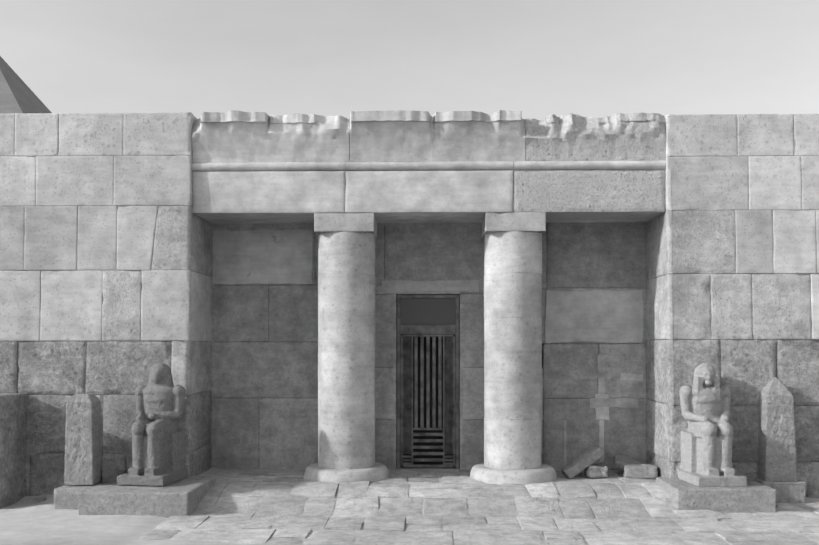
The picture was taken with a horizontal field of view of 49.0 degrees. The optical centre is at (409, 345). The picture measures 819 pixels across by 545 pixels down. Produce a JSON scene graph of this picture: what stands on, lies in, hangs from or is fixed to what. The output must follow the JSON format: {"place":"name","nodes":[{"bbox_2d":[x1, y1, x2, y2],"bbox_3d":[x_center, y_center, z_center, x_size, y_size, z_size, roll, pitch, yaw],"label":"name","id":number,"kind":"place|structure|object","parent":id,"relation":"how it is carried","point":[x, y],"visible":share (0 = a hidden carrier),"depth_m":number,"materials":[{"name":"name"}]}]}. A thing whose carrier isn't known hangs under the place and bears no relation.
{"place":"outdoors","nodes":[
{"label":"outdoors","id":0,"kind":"place"},
{"bbox_2d":[0,467,818,544],"bbox_3d":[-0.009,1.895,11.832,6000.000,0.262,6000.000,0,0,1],"label":"ground","id":1,"kind":"structure","parent":0,"point":[26,520],"depth_m":9.87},
{"bbox_2d":[0,393,30,508],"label":"stone block","id":2,"kind":"structure","parent":1,"relation":"on","point":[13,425],"depth_m":11.42,"materials":[{"name":"stone"}]},
{"bbox_2d":[0,56,51,113],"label":"pyramid","id":3,"kind":"object","parent":1,"relation":"on","point":[17,95],"depth_m":389.36,"materials":[{"name":"stone"}]},
{"bbox_2d":[34,496,45,502],"bbox_3d":[-4.735,1.983,11.516,0.154,0.069,0.108,0,0,-27],"label":"rubble","id":4,"kind":"object","parent":1,"relation":"on","point":[40,499],"visible":0.83,"depth_m":11.48,"materials":[{"name":"stone"}]},
{"bbox_2d":[54,482,101,508],"bbox_3d":[-4.061,1.907,11.353,0.459,0.375,1.046,0,0,1],"label":"pedestal","id":5,"kind":"object","parent":1,"relation":"on","point":[66,496],"visible":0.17,"depth_m":10.84,"materials":[{"name":"stone"}]},
{"bbox_2d":[64,393,102,485],"bbox_3d":[-4.051,1.165,11.172,0.366,1.124,0.367,0,0,1],"label":"stele","id":6,"kind":"object","parent":5,"relation":"on","point":[83,458],"visible":0.98,"depth_m":11.01,"materials":[{"name":"stone"}]},
{"bbox_2d":[78,476,215,517],"bbox_3d":[-3.201,1.906,11.154,1.304,0.381,1.412,0,0,1],"label":"pedestal","id":7,"kind":"object","parent":1,"relation":"on","point":[184,497],"visible":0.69,"depth_m":10.46,"materials":[{"name":"stone"}]},
{"bbox_2d":[101,468,118,482],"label":"stone block","id":8,"kind":"structure","parent":7,"relation":"on","point":[109,475],"depth_m":11.28,"materials":[{"name":"stone"}]},
{"bbox_2d":[117,363,187,485],"bbox_3d":[-3.225,0.974,11.299,0.665,1.497,0.761,0,0,10],"label":"seated statue","id":9,"kind":"object","parent":7,"relation":"on","point":[158,446],"visible":1,"depth_m":11.26,"materials":[{"name":"stone"}]},
{"bbox_2d":[211,222,647,469],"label":"porch back wall","id":10,"kind":"structure","parent":1,"relation":"on","point":[264,390],"depth_m":12.96,"materials":[{"name":"grey stone"}]},
{"bbox_2d":[213,229,642,342],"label":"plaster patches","id":11,"kind":"object","parent":10,"relation":"attached to","point":[607,316],"visible":1,"depth_m":12.95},
{"bbox_2d":[393,291,462,468],"bbox_3d":[0.273,0.555,13.201,1.016,2.686,0.490,0,0,1],"label":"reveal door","id":12,"kind":"structure","parent":10,"relation":"attached to","point":[460,361],"depth_m":12.97,"materials":[{"name":"stone"}]},
{"bbox_2d":[397,295,458,468],"bbox_3d":[0.268,0.535,12.991,0.896,2.526,0.090,0,0,1],"label":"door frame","id":13,"kind":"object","parent":12,"relation":"attached to","point":[445,332],"depth_m":12.99,"materials":[{"name":"black metal"}]},
{"bbox_2d":[401,298,455,324],"bbox_3d":[0.268,-0.485,13.001,0.796,0.386,0.010,0,0,1],"label":"door transom panel","id":14,"kind":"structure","parent":13,"relation":"attached to","point":[428,311],"depth_m":13.00,"materials":[{"name":"grey"}]},
{"bbox_2d":[564,355,642,465],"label":"wall patches","id":15,"kind":"object","parent":10,"relation":"attached to","point":[601,402],"visible":0.94,"depth_m":12.89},
{"bbox_2d":[137,470,818,544],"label":"pavement tiles","id":16,"kind":"object","parent":1,"relation":"on","point":[266,509],"visible":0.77,"depth_m":10.48,"materials":[{"name":"stone"}]},
{"bbox_2d":[303,462,388,484],"bbox_3d":[-0.863,1.737,12.299,1.172,0.187,1.174,0,0,1],"label":"column base","id":17,"kind":"object","parent":16,"relation":"on","point":[314,472],"visible":0.73,"depth_m":11.84,"materials":[{"name":"grey stone"}]},
{"bbox_2d":[318,232,374,468],"bbox_3d":[-0.860,0.071,12.301,0.788,3.153,0.788,0,0,1],"label":"column shaft","id":18,"kind":"object","parent":17,"relation":"on","point":[346,350],"visible":1,"depth_m":11.96,"materials":[{"name":"grey stone"}]},
{"bbox_2d":[314,213,376,237],"bbox_3d":[-0.859,-1.631,12.299,0.797,0.248,0.795,0,0,1],"label":"column capital","id":19,"kind":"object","parent":18,"relation":"on","point":[345,222],"depth_m":11.90,"materials":[{"name":"stone"}]},
{"bbox_2d":[192,171,344,220],"bbox_3d":[-1.863,-2.031,12.291,2.028,0.547,0.762,0,0,1],"label":"architrave","id":20,"kind":"object","parent":19,"relation":"on","point":[265,196],"visible":0.94,"depth_m":11.92,"materials":[{"name":"stone"}]},
{"bbox_2d":[484,231,541,469],"bbox_3d":[1.410,0.071,12.252,0.792,3.153,0.787,0,0,1],"label":"column shaft","id":21,"kind":"object","parent":16,"relation":"on","point":[512,350],"visible":1,"depth_m":11.91,"materials":[{"name":"grey stone"}]},
{"bbox_2d":[482,212,545,237],"bbox_3d":[1.409,-1.631,12.251,0.796,0.248,0.795,0,0,1],"label":"column abacus","id":22,"kind":"object","parent":21,"relation":"on","point":[512,221],"depth_m":11.86,"materials":[{"name":"stone"}]},
{"bbox_2d":[345,170,512,219],"bbox_3d":[0.265,-2.031,12.246,2.216,0.547,0.760,0,0,1],"label":"architrave","id":23,"kind":"object","parent":22,"relation":"on","point":[428,195],"visible":0.98,"depth_m":11.87,"materials":[{"name":"stone"}]},
{"bbox_2d":[513,170,664,219],"bbox_3d":[2.375,-2.031,12.199,1.994,0.547,0.763,0,0,1],"label":"architrave","id":24,"kind":"object","parent":22,"relation":"on","point":[592,194],"visible":0.98,"depth_m":11.83,"materials":[{"name":"stone"}]},
{"bbox_2d":[192,159,665,171],"bbox_3d":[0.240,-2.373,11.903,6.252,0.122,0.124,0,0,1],"label":"molding","id":25,"kind":"structure","parent":24,"relation":"on","point":[426,165],"depth_m":11.86,"materials":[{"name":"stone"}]},
{"bbox_2d":[191,110,349,161],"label":"cornice block","id":26,"kind":"structure","parent":25,"relation":"on","point":[235,136],"depth_m":11.89,"materials":[{"name":"stone"}]},
{"bbox_2d":[349,110,431,161],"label":"cornice block","id":27,"kind":"structure","parent":25,"relation":"on","point":[397,135],"depth_m":11.84,"materials":[{"name":"stone"}]},
{"bbox_2d":[432,110,525,160],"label":"cornice block","id":28,"kind":"structure","parent":25,"relation":"on","point":[499,135],"depth_m":11.82,"materials":[{"name":"stone"}]},
{"bbox_2d":[524,112,665,160],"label":"cornice block","id":29,"kind":"structure","parent":25,"relation":"on","point":[615,136],"depth_m":11.82,"materials":[{"name":"stone"}]},
{"bbox_2d":[470,463,555,484],"bbox_3d":[1.412,1.737,12.254,1.168,0.187,1.175,0,0,1],"label":"column base","id":30,"kind":"object","parent":16,"relation":"on","point":[481,472],"visible":0.67,"depth_m":11.79,"materials":[{"name":"grey stone"}]},
{"bbox_2d":[561,446,604,478],"bbox_3d":[2.382,1.607,12.336,0.566,0.435,0.373,0,0,1],"label":"fallen stone slab","id":31,"kind":"object","parent":16,"relation":"on","point":[582,462],"visible":0.94,"depth_m":12.21,"materials":[{"name":"grey stone"}]},
{"bbox_2d":[584,464,607,477],"bbox_3d":[2.547,1.722,12.267,0.291,0.180,0.264,0,0,1],"label":"loose block","id":32,"kind":"object","parent":16,"relation":"on","point":[595,470],"depth_m":12.16,"materials":[{"name":"grey stone"}]},
{"bbox_2d":[612,454,642,469],"bbox_3d":[3.051,1.671,12.568,0.417,0.255,0.366,0,0,17],"label":"stone rubble","id":33,"kind":"object","parent":16,"relation":"on","point":[620,461],"visible":0.71,"depth_m":12.53,"materials":[{"name":"stone"}]},
{"bbox_2d":[623,464,657,478],"bbox_3d":[3.132,1.715,12.214,0.444,0.184,0.297,0,0,7],"label":"loose block","id":34,"kind":"object","parent":16,"relation":"on","point":[644,471],"depth_m":12.08,"materials":[{"name":"stone"}]},
{"bbox_2d":[656,477,775,513],"bbox_3d":[3.788,1.906,11.196,1.188,0.385,1.021,0,0,1],"label":"pedestal","id":35,"kind":"object","parent":16,"relation":"on","point":[753,497],"visible":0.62,"depth_m":10.70,"materials":[{"name":"stone"}]},
{"bbox_2d":[677,363,746,486],"bbox_3d":[3.773,0.977,11.254,0.671,1.494,0.784,0,0,1],"label":"seated statue","id":36,"kind":"object","parent":35,"relation":"on","point":[706,440],"visible":1,"depth_m":11.24,"materials":[{"name":"stone"}]},
{"bbox_2d":[754,478,805,503],"bbox_3d":[4.707,1.879,11.512,0.549,0.333,0.514,0,0,1],"label":"stele base","id":37,"kind":"object","parent":16,"relation":"on","point":[793,492],"visible":0.35,"depth_m":11.26,"materials":[{"name":"grey stone"}]},
{"bbox_2d":[758,377,796,480],"bbox_3d":[4.688,1.068,11.512,0.410,1.315,0.412,0,0,1],"label":"obelisk","id":38,"kind":"object","parent":37,"relation":"on","point":[776,449],"visible":0.92,"depth_m":11.33,"materials":[{"name":"stone"}]},
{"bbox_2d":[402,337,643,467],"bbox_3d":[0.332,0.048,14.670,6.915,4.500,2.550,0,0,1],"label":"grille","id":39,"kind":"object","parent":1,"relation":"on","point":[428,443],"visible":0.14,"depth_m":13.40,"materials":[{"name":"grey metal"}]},
{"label":"wall","id":40,"kind":"structure","parent":1,"relation":"on"},
{"bbox_2d":[0,112,211,340],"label":"wall","id":41,"kind":"structure","parent":40,"relation":"on","point":[83,196],"depth_m":11.88,"materials":[{"name":"stone"}]},
{"bbox_2d":[0,341,211,495],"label":"wall","id":42,"kind":"structure","parent":40,"relation":"on","point":[54,377],"depth_m":11.80,"materials":[{"name":"stone"}]},
{"bbox_2d":[102,206,211,394],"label":"wall","id":43,"kind":"structure","parent":40,"relation":"on","point":[183,238],"depth_m":11.84,"materials":[{"name":"stone"}]},
{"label":"wall","id":44,"kind":"structure","parent":1,"relation":"on"},
{"bbox_2d":[646,210,811,339],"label":"wall","id":45,"kind":"structure","parent":44,"relation":"on","point":[697,287],"depth_m":11.67,"materials":[{"name":"stone"}]},
{"bbox_2d":[644,340,818,497],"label":"wall","id":46,"kind":"structure","parent":44,"relation":"on","point":[747,371],"depth_m":11.62,"materials":[{"name":"stone"}]},
{"bbox_2d":[647,114,818,338],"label":"wall","id":47,"kind":"structure","parent":44,"relation":"on","point":[758,174],"depth_m":11.71,"materials":[{"name":"stone"}]},
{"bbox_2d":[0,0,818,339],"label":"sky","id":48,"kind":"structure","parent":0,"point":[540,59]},
{"bbox_2d":[208,219,650,223],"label":"porch ceiling slabs","id":49,"kind":"structure","parent":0,"point":[431,221],"depth_m":12.79,"materials":[{"name":"grey stone"}]}
]}

